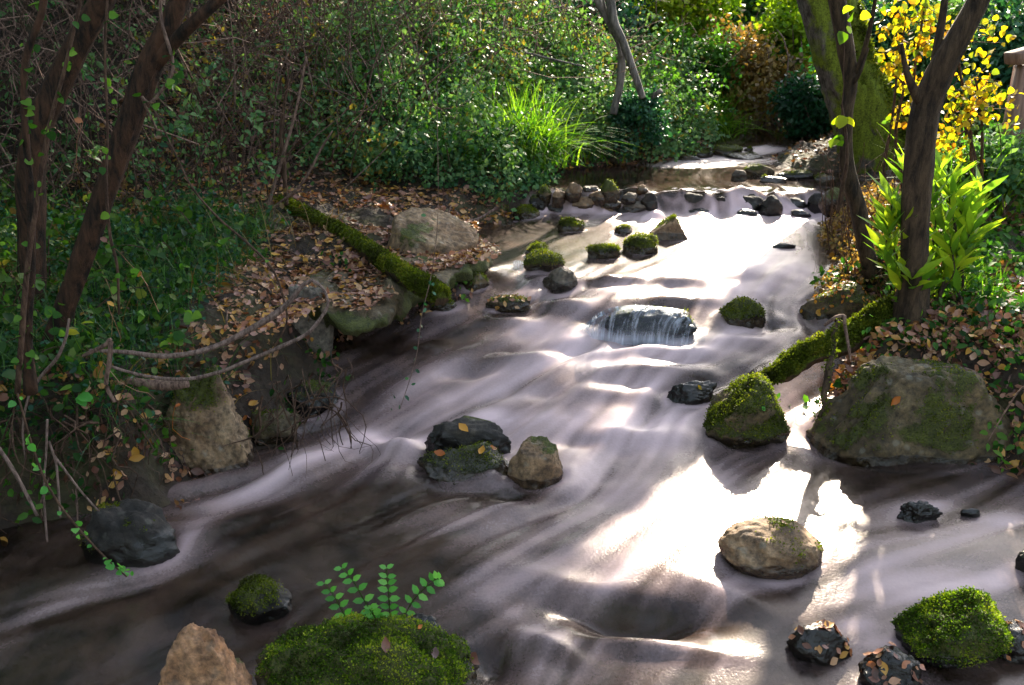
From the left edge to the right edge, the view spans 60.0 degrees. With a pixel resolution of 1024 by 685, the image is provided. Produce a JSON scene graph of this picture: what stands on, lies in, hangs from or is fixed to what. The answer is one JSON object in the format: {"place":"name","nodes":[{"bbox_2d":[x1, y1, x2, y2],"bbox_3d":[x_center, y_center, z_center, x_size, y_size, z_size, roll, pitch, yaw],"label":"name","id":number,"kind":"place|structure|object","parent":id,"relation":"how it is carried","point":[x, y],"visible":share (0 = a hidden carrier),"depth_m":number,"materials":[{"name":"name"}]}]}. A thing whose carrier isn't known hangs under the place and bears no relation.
{"place":"outdoors","nodes":[
{"label":"outdoors","id":0,"kind":"place"},
{"bbox_2d":[0,105,1023,684],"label":"water","id":1,"kind":"structure","parent":0,"point":[602,561],"depth_m":3.07,"materials":[{"name":"liquid"}]},
{"bbox_2d":[158,623,251,684],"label":"brown boulder","id":2,"kind":"object","parent":1,"relation":"in","point":[198,655],"visible":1,"depth_m":2.11,"materials":[{"name":"stone"}]},
{"bbox_2d":[225,572,292,625],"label":"mossy stone","id":3,"kind":"object","parent":1,"relation":"on","point":[254,599],"visible":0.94,"depth_m":2.56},
{"bbox_2d":[252,610,482,684],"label":"mossy boulder","id":4,"kind":"object","parent":1,"relation":"in","point":[346,650],"visible":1,"depth_m":2.23,"materials":[{"name":"plant"}]},
{"bbox_2d":[316,563,443,618],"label":"fern","id":5,"kind":"object","parent":4,"relation":"on","point":[372,607],"visible":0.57,"depth_m":2.50,"materials":[{"name":"green plant"}]},
{"bbox_2d":[417,440,508,484],"bbox_3d":[-0.161,0.481,3.315,0.400,0.212,0.227,0,20,0],"label":"dark stone","id":6,"kind":"object","parent":1,"relation":"on","point":[465,462],"visible":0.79,"depth_m":3.27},
{"bbox_2d":[424,415,510,453],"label":"dark stone","id":7,"kind":"object","parent":1,"relation":"in","point":[444,436],"visible":0.56,"depth_m":3.39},
{"bbox_2d":[485,293,530,312],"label":"mossy stone","id":8,"kind":"object","parent":1,"relation":"on","point":[505,303],"visible":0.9,"depth_m":4.45,"materials":[{"name":"grey stone"}]},
{"bbox_2d":[507,436,562,489],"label":"tan stone","id":9,"kind":"object","parent":1,"relation":"on","point":[535,463],"visible":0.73,"depth_m":3.22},
{"bbox_2d":[522,247,565,271],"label":"mossy boulder","id":10,"kind":"object","parent":1,"relation":"on","point":[544,259],"visible":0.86,"depth_m":4.79,"materials":[{"name":"plant"}]},
{"bbox_2d":[542,267,577,292],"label":"grey stone","id":11,"kind":"object","parent":1,"relation":"on","point":[559,279],"visible":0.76,"depth_m":4.62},
{"bbox_2d":[557,215,585,231],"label":"mossy stone","id":12,"kind":"object","parent":1,"relation":"on","point":[570,224],"visible":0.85,"depth_m":5.69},
{"bbox_2d":[585,242,621,258],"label":"mossy stone","id":13,"kind":"object","parent":1,"relation":"on","point":[604,250],"visible":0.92,"depth_m":5.08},
{"bbox_2d":[585,308,687,344],"bbox_3d":[0.621,-0.085,4.188,0.585,0.186,0.178,0,20,0],"label":"waterfall veil","id":14,"kind":"object","parent":1,"relation":"on","point":[649,339],"visible":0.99,"depth_m":4.16,"materials":[{"name":"white liquid"}]},
{"bbox_2d":[622,231,658,254],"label":"mossy stone","id":15,"kind":"object","parent":1,"relation":"on","point":[643,243],"visible":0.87,"depth_m":5.18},
{"bbox_2d":[598,302,696,341],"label":"dark stone","id":16,"kind":"object","parent":1,"relation":"on","point":[655,321],"visible":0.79,"depth_m":4.24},
{"bbox_2d":[649,214,687,239],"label":"grey boulder","id":17,"kind":"object","parent":1,"relation":"on","point":[669,227],"visible":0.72,"depth_m":5.49,"materials":[{"name":"beige stone"}]},
{"bbox_2d":[667,380,716,404],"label":"dark stone","id":18,"kind":"object","parent":1,"relation":"on","point":[689,393],"visible":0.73,"depth_m":3.77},
{"bbox_2d":[718,296,765,328],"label":"mossy stone","id":19,"kind":"object","parent":1,"relation":"on","point":[746,312],"visible":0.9,"depth_m":4.34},
{"bbox_2d":[702,372,790,448],"bbox_3d":[0.941,0.293,3.586,0.358,0.380,0.282,0,20,0],"label":"mossy boulder","id":20,"kind":"object","parent":1,"relation":"on","point":[737,417],"visible":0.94,"depth_m":3.49,"materials":[{"name":"green stone"}]},
{"bbox_2d":[758,195,782,215],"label":"weir stone","id":21,"kind":"object","parent":1,"relation":"on","point":[771,205],"visible":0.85,"depth_m":6.09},
{"bbox_2d":[718,513,826,579],"bbox_3d":[0.821,0.644,2.796,0.335,0.200,0.239,0,20,0],"label":"pale boulder","id":22,"kind":"object","parent":1,"relation":"on","point":[770,547],"visible":0.93,"depth_m":2.72,"materials":[{"name":"beige stone"}]},
{"bbox_2d":[786,619,852,665],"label":"wet stone","id":23,"kind":"object","parent":1,"relation":"on","point":[823,642],"visible":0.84,"depth_m":2.42,"materials":[{"name":"black stone"}]},
{"bbox_2d":[858,641,925,684],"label":"wet stone","id":24,"kind":"object","parent":1,"relation":"on","point":[890,665],"visible":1,"depth_m":2.31,"materials":[{"name":"black stone"}]},
{"bbox_2d":[897,500,942,523],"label":"dark stone","id":25,"kind":"object","parent":1,"relation":"on","point":[919,511],"visible":0.84,"depth_m":2.99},
{"bbox_2d":[890,585,1015,668],"bbox_3d":[1.222,0.799,2.450,0.302,0.288,0.249,0,20,0],"label":"mossy boulder","id":26,"kind":"object","parent":1,"relation":"on","point":[961,627],"visible":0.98,"depth_m":2.38,"materials":[{"name":"plant"}]},
{"bbox_2d":[998,619,1023,664],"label":"wet stone","id":27,"kind":"object","parent":1,"relation":"in","point":[1016,629],"visible":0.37,"depth_m":2.41,"materials":[{"name":"black stone"}]},
{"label":"weir stone","id":28,"kind":"object","parent":1,"relation":"on","visible":0},
{"bbox_2d":[600,178,619,202],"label":"weir stone","id":29,"kind":"object","parent":28,"relation":"on","point":[609,189],"visible":0.99,"depth_m":6.11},
{"bbox_2d":[0,0,1023,528],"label":"ground","id":30,"kind":"structure","parent":0,"point":[148,486],"depth_m":4.04,"materials":[{"name":"soil"}]},
{"bbox_2d":[18,0,47,395],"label":"thin trunk","id":31,"kind":"object","parent":30,"relation":"on","point":[30,384],"visible":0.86,"depth_m":2.48,"materials":[{"name":"brown plant"}]},
{"bbox_2d":[10,0,89,393],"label":"thin trunk","id":32,"kind":"object","parent":30,"relation":"on","point":[50,134],"visible":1,"depth_m":2.42,"materials":[{"name":"brown plant"}]},
{"bbox_2d":[13,0,116,311],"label":"dark tree","id":33,"kind":"object","parent":30,"relation":"on","point":[86,34],"visible":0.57,"depth_m":3.37,"materials":[{"name":"brown plant"}]},
{"bbox_2d":[8,393,133,576],"bbox_3d":[-1.262,0.425,2.553,0.250,0.607,0.063,0,20,0],"label":"trailing vine","id":34,"kind":"object","parent":30,"relation":"on","point":[108,563],"visible":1,"depth_m":2.56,"materials":[{"name":"green plant"}]},
{"bbox_2d":[82,338,115,402],"bbox_3d":[-1.298,0.088,2.802,0.103,0.220,0.017,0,20,0],"label":"root","id":35,"kind":"object","parent":30,"relation":"on","point":[109,342],"visible":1,"depth_m":2.78,"materials":[{"name":"brown plant"}]},
{"bbox_2d":[0,189,205,384],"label":"leafy shoots","id":36,"kind":"object","parent":30,"relation":"on","point":[8,280],"visible":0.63,"depth_m":3.59,"materials":[{"name":"green plant"}]},
{"bbox_2d":[78,498,179,567],"bbox_3d":[-1.210,0.665,2.821,0.241,0.315,0.242,18,27,40],"label":"dark boulder","id":37,"kind":"object","parent":30,"relation":"on","point":[135,532],"visible":0.75,"depth_m":2.77,"materials":[{"name":"stone"}]},
{"bbox_2d":[38,0,226,365],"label":"dark tree","id":38,"kind":"object","parent":30,"relation":"on","point":[150,64],"visible":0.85,"depth_m":2.87,"materials":[{"name":"brown plant"}]},
{"bbox_2d":[99,0,119,314],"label":"vine","id":39,"kind":"object","parent":38,"relation":"hanging from","point":[107,157],"visible":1,"depth_m":2.47,"materials":[{"name":"brown plant"}]},
{"bbox_2d":[132,0,183,130],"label":"vine","id":40,"kind":"object","parent":38,"relation":"attached to","point":[171,80],"visible":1,"depth_m":2.68,"materials":[{"name":"brown plant"}]},
{"bbox_2d":[153,109,287,347],"bbox_3d":[-0.933,-0.363,2.884,0.433,0.759,0.057,9,22,23],"label":"hanging branch","id":41,"kind":"object","parent":38,"relation":"attached to","point":[239,236],"visible":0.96,"depth_m":2.86,"materials":[{"name":"brown plant"}]},
{"bbox_2d":[89,279,311,358],"bbox_3d":[-1.022,-0.076,2.902,0.756,0.275,0.023,0,20,0],"label":"looping branch","id":42,"kind":"object","parent":41,"relation":"attached to","point":[278,311],"visible":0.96,"depth_m":2.92,"materials":[{"name":"brown plant"}]},
{"bbox_2d":[111,279,328,380],"bbox_3d":[-0.954,-0.039,2.886,0.734,0.337,0.062,0,20,0],"label":"looping branch","id":43,"kind":"object","parent":42,"relation":"attached to","point":[287,343],"visible":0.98,"depth_m":2.90,"materials":[{"name":"brown plant"}]},
{"bbox_2d":[391,0,440,409],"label":"ivy strand","id":44,"kind":"object","parent":38,"relation":"hanging from","point":[418,330],"visible":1,"depth_m":2.70,"materials":[{"name":"green plant"}]},
{"bbox_2d":[0,130,286,455],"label":"herb layer","id":45,"kind":"object","parent":30,"relation":"on","point":[75,349],"visible":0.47,"depth_m":3.86,"materials":[{"name":"green plant"}]},
{"bbox_2d":[21,318,69,458],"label":"vine","id":46,"kind":"object","parent":45,"relation":"hanging from","point":[50,365],"visible":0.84,"depth_m":2.80,"materials":[{"name":"brown plant"}]},
{"bbox_2d":[0,158,291,459],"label":"creeping ivy","id":47,"kind":"object","parent":30,"relation":"on","point":[94,355],"visible":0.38,"depth_m":3.79,"materials":[{"name":"teal plant"}]},
{"bbox_2d":[0,161,308,486],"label":"fine grass","id":48,"kind":"structure","parent":30,"relation":"on","point":[205,231],"depth_m":3.70,"materials":[{"name":"plant"}]},
{"bbox_2d":[125,377,189,389],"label":"fallen branch","id":49,"kind":"object","parent":30,"relation":"on","point":[164,385],"visible":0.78,"depth_m":3.13,"materials":[{"name":"wood"}]},
{"bbox_2d":[0,358,380,533],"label":"rootlets","id":50,"kind":"object","parent":30,"relation":"hanging from","point":[75,426],"visible":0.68,"depth_m":3.04,"materials":[{"name":"brown plant"}]},
{"bbox_2d":[162,364,254,477],"bbox_3d":[-1.183,0.370,3.387,0.395,0.604,0.255,0,20,0],"label":"grey boulder","id":51,"kind":"object","parent":30,"relation":"on","point":[208,402],"visible":0.58,"depth_m":3.30,"materials":[{"name":"beige stone"}]},
{"bbox_2d":[0,148,437,486],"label":"dry grass","id":52,"kind":"structure","parent":30,"relation":"on","point":[262,266],"depth_m":4.04,"materials":[{"name":"brown plant"}]},
{"bbox_2d":[5,177,465,520],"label":"sticks","id":53,"kind":"object","parent":30,"relation":"on","point":[76,499],"visible":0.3,"depth_m":4.32,"materials":[{"name":"wood"}]},
{"bbox_2d":[0,251,471,523],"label":"ivy cover","id":54,"kind":"object","parent":30,"relation":"on","point":[76,457],"visible":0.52,"depth_m":3.01,"materials":[{"name":"green plant"}]},
{"bbox_2d":[0,249,472,541],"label":"leaf litter","id":55,"kind":"object","parent":30,"relation":"on","point":[134,455],"visible":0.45,"depth_m":3.29,"materials":[{"name":"plant"}]},
{"bbox_2d":[250,406,299,445],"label":"bank stone","id":56,"kind":"object","parent":30,"relation":"on","point":[265,438],"visible":0.58,"depth_m":3.54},
{"bbox_2d":[279,78,289,205],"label":"dead stalk","id":57,"kind":"object","parent":30,"relation":"on","point":[284,174],"visible":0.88,"depth_m":5.02,"materials":[{"name":"wood"}]},
{"bbox_2d":[265,56,306,208],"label":"dead stalk","id":58,"kind":"object","parent":30,"relation":"on","point":[286,142],"visible":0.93,"depth_m":4.91,"materials":[{"name":"wood"}]},
{"bbox_2d":[287,284,333,360],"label":"slab stone","id":59,"kind":"object","parent":30,"relation":"on","point":[321,334],"visible":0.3,"depth_m":4.04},
{"bbox_2d":[287,378,339,416],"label":"bank stone","id":60,"kind":"object","parent":30,"relation":"on","point":[313,384],"visible":0.61,"depth_m":3.76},
{"bbox_2d":[0,0,678,228],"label":"arching brambles","id":61,"kind":"object","parent":30,"relation":"on","point":[182,127],"visible":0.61,"depth_m":5.10,"materials":[{"name":"green plant"}]},
{"bbox_2d":[0,0,698,235],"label":"bramble thicket","id":62,"kind":"object","parent":30,"relation":"on","point":[328,71],"visible":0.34,"depth_m":6.10,"materials":[{"name":"green plant"}]},
{"bbox_2d":[0,0,714,429],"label":"leaf litter","id":63,"kind":"object","parent":30,"relation":"on","point":[448,260],"visible":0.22,"depth_m":4.85,"materials":[{"name":"plant"}]},
{"bbox_2d":[0,0,774,227],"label":"twig tangle","id":64,"kind":"object","parent":30,"relation":"on","point":[239,49],"visible":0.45,"depth_m":5.56,"materials":[{"name":"brown plant"}]},
{"bbox_2d":[290,209,495,336],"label":"stone slab","id":65,"kind":"structure","parent":30,"relation":"on","point":[356,322],"depth_m":4.10,"materials":[{"name":"stone"}]},
{"bbox_2d":[272,193,451,305],"bbox_3d":[-0.844,-0.539,4.636,0.161,0.205,2.027,-13,24,-31],"label":"mossy log","id":66,"kind":"object","parent":65,"relation":"on","point":[406,275],"visible":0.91,"depth_m":4.30,"materials":[{"name":"plant"}]},
{"bbox_2d":[387,207,478,255],"bbox_3d":[-0.432,-0.456,4.917,0.520,0.558,0.470,0,20,0],"label":"grey boulder","id":67,"kind":"object","parent":30,"relation":"on","point":[454,233],"visible":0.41,"depth_m":4.77,"materials":[{"name":"beige stone"}]},
{"bbox_2d":[462,271,488,290],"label":"mossy stone","id":68,"kind":"object","parent":30,"relation":"on","point":[479,281],"visible":0.52,"depth_m":4.62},
{"bbox_2d":[285,0,729,218],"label":"bramble mound","id":69,"kind":"object","parent":30,"relation":"on","point":[709,128],"visible":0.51,"depth_m":6.52,"materials":[{"name":"green plant"}]},
{"bbox_2d":[593,0,645,114],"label":"bare tree","id":70,"kind":"object","parent":69,"relation":"on","point":[608,13],"visible":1,"depth_m":6.77,"materials":[{"name":"grey plant"}]},
{"bbox_2d":[315,0,737,187],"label":"arching shoots","id":71,"kind":"object","parent":30,"relation":"on","point":[425,126],"visible":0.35,"depth_m":7.16,"materials":[{"name":"green plant"}]},
{"bbox_2d":[513,204,539,220],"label":"mossy stone","id":72,"kind":"object","parent":30,"relation":"on","point":[525,211],"visible":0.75,"depth_m":6.03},
{"bbox_2d":[427,74,643,172],"bbox_3d":[0.137,-1.671,6.593,1.797,0.767,1.834,-13,24,-31],"label":"grass clump","id":73,"kind":"object","parent":30,"relation":"on","point":[544,130],"visible":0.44,"depth_m":6.45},
{"bbox_2d":[523,0,669,54],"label":"background bush","id":74,"kind":"object","parent":30,"relation":"on","point":[625,6],"visible":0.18,"depth_m":9.34,"materials":[{"name":"teal plant"}]},
{"bbox_2d":[605,81,672,164],"bbox_3d":[1.039,-1.793,7.250,0.580,0.678,0.495,0,20,0],"label":"ivy stump","id":75,"kind":"object","parent":30,"relation":"on","point":[628,107],"visible":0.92,"depth_m":7.14,"materials":[{"name":"green plant"}]},
{"bbox_2d":[623,0,745,56],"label":"background tree","id":76,"kind":"object","parent":30,"relation":"on","point":[680,9],"visible":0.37,"depth_m":9.51,"materials":[{"name":"green plant"}]},
{"bbox_2d":[645,16,759,116],"bbox_3d":[1.854,-2.637,8.844,1.196,1.174,0.978,5,21,15],"label":"background bush","id":77,"kind":"object","parent":30,"relation":"on","point":[721,53],"visible":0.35,"depth_m":8.64,"materials":[{"name":"green plant"}]},
{"bbox_2d":[687,75,783,141],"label":"bush","id":78,"kind":"object","parent":30,"relation":"on","point":[725,128],"visible":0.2,"depth_m":8.57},
{"bbox_2d":[686,3,816,133],"bbox_3d":[2.356,-2.686,9.043,1.452,1.478,1.234,18,27,40],"label":"background bush","id":79,"kind":"object","parent":30,"relation":"on","point":[763,80],"visible":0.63,"depth_m":8.79,"materials":[{"name":"brown plant"}]},
{"bbox_2d":[708,0,798,96],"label":"background tree","id":80,"kind":"object","parent":30,"relation":"on","point":[749,11],"visible":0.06,"depth_m":11.24,"materials":[{"name":"green plant"}]},
{"bbox_2d":[741,0,818,123],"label":"background bush","id":81,"kind":"object","parent":30,"relation":"on","point":[786,23],"visible":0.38,"depth_m":9.04,"materials":[{"name":"green plant"}]},
{"bbox_2d":[758,63,831,139],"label":"background shrub","id":82,"kind":"object","parent":30,"relation":"on","point":[804,113],"visible":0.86,"depth_m":8.29,"materials":[{"name":"teal plant"}]},
{"bbox_2d":[758,290,895,385],"bbox_3d":[1.390,-0.033,3.767,0.759,0.364,0.157,-6,21,-17],"label":"mossy log","id":83,"kind":"object","parent":30,"relation":"on","point":[792,362],"visible":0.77,"depth_m":3.73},
{"bbox_2d":[818,187,845,216],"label":"weir stone","id":84,"kind":"object","parent":30,"relation":"on","point":[828,204],"visible":0.44,"depth_m":5.87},
{"bbox_2d":[799,279,877,324],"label":"leafy stone","id":85,"kind":"object","parent":30,"relation":"on","point":[847,297],"visible":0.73,"depth_m":4.37,"materials":[{"name":"brown stone"}]},
{"bbox_2d":[828,5,870,208],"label":"young shoot","id":86,"kind":"object","parent":30,"relation":"on","point":[840,121],"visible":1,"depth_m":3.99,"materials":[{"name":"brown plant"}]},
{"bbox_2d":[796,0,906,174],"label":"mossy tree","id":87,"kind":"object","parent":30,"relation":"on","point":[872,110],"visible":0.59,"depth_m":6.59,"materials":[{"name":"green plant"}]},
{"bbox_2d":[828,0,880,282],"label":"slender tree","id":88,"kind":"object","parent":30,"relation":"on","point":[853,68],"visible":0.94,"depth_m":4.22,"materials":[{"name":"brown plant"}]},
{"bbox_2d":[808,129,904,298],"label":"dry stalks","id":89,"kind":"object","parent":30,"relation":"on","point":[847,212],"visible":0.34,"depth_m":5.05,"materials":[{"name":"brown plant"}]},
{"bbox_2d":[800,0,937,86],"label":"background bush","id":90,"kind":"object","parent":30,"relation":"on","point":[879,17],"visible":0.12,"depth_m":7.50,"materials":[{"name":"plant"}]},
{"bbox_2d":[806,180,979,300],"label":"dry plants","id":91,"kind":"object","parent":30,"relation":"on","point":[881,199],"visible":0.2,"depth_m":5.05,"materials":[{"name":"brown plant"}]},
{"bbox_2d":[771,125,1023,398],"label":"leaf litter","id":92,"kind":"object","parent":30,"relation":"on","point":[843,368],"visible":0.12,"depth_m":3.88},
{"bbox_2d":[776,218,1023,472],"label":"ivy cover","id":93,"kind":"object","parent":30,"relation":"on","point":[975,320],"visible":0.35,"depth_m":3.66,"materials":[{"name":"green plant"}]},
{"bbox_2d":[806,355,1013,466],"bbox_3d":[1.565,0.356,3.529,0.801,0.616,0.385,0,20,0],"label":"boulder","id":94,"kind":"object","parent":30,"relation":"on","point":[939,413],"visible":0.71,"depth_m":3.37,"materials":[{"name":"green stone"}]},
{"bbox_2d":[813,318,842,421],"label":"mossy branch","id":95,"kind":"object","parent":94,"relation":"on","point":[827,382],"visible":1,"depth_m":3.53,"materials":[{"name":"brown plant"}]},
{"bbox_2d":[873,0,949,190],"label":"autumn sapling","id":96,"kind":"object","parent":30,"relation":"on","point":[901,21],"visible":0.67,"depth_m":4.65,"materials":[{"name":"yellow plant"}]},
{"bbox_2d":[817,220,1023,478],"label":"leaf litter","id":97,"kind":"object","parent":30,"relation":"on","point":[951,310],"visible":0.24,"depth_m":3.56,"materials":[{"name":"plant"}]},
{"bbox_2d":[821,195,1023,343],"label":"ivy cover","id":98,"kind":"object","parent":30,"relation":"on","point":[981,307],"visible":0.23,"depth_m":4.42,"materials":[{"name":"green plant"}]},
{"bbox_2d":[834,0,1023,148],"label":"bush","id":99,"kind":"object","parent":30,"relation":"on","point":[923,65],"visible":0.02,"depth_m":7.12,"materials":[{"name":"yellow plant"}]},
{"bbox_2d":[857,145,1008,315],"bbox_3d":[1.830,-0.480,3.768,0.514,0.718,0.808,19,27,41],"label":"lance leaved bush","id":100,"kind":"object","parent":30,"relation":"on","point":[954,241],"visible":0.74,"depth_m":3.73,"materials":[{"name":"green plant"}]},
{"bbox_2d":[867,0,1011,145],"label":"background bush","id":101,"kind":"object","parent":30,"relation":"on","point":[959,4],"visible":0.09,"depth_m":7.15,"materials":[{"name":"yellow plant"}]},
{"bbox_2d":[891,0,990,326],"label":"leaning tree","id":102,"kind":"object","parent":30,"relation":"on","point":[928,93],"visible":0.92,"depth_m":3.45,"materials":[{"name":"brown plant"}]},
{"bbox_2d":[868,99,1023,221],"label":"grass clump","id":103,"kind":"object","parent":30,"relation":"on","point":[999,211],"visible":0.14,"depth_m":4.76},
{"bbox_2d":[880,257,1023,309],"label":"grass clump","id":104,"kind":"object","parent":30,"relation":"on","point":[968,285],"visible":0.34,"depth_m":3.85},
{"bbox_2d":[882,11,1023,227],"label":"leafy shoots","id":105,"kind":"object","parent":30,"relation":"on","point":[991,123],"visible":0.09,"depth_m":5.88,"materials":[{"name":"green plant"}]},
{"bbox_2d":[926,15,1023,229],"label":"autumn sapling","id":106,"kind":"object","parent":30,"relation":"on","point":[971,106],"visible":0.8,"depth_m":4.43,"materials":[{"name":"yellow plant"}]},
{"bbox_2d":[933,122,1023,220],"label":"background bush","id":107,"kind":"object","parent":30,"relation":"on","point":[1012,172],"visible":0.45,"depth_m":4.72,"materials":[{"name":"green plant"}]},
{"bbox_2d":[939,0,1023,147],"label":"background bush","id":108,"kind":"object","parent":30,"relation":"on","point":[1016,28],"visible":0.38,"depth_m":6.47,"materials":[{"name":"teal plant"}]},
{"bbox_2d":[998,47,1023,146],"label":"wooden railing","id":109,"kind":"object","parent":30,"relation":"on","point":[1015,57],"visible":0.47,"depth_m":5.19,"materials":[{"name":"brown wood"}]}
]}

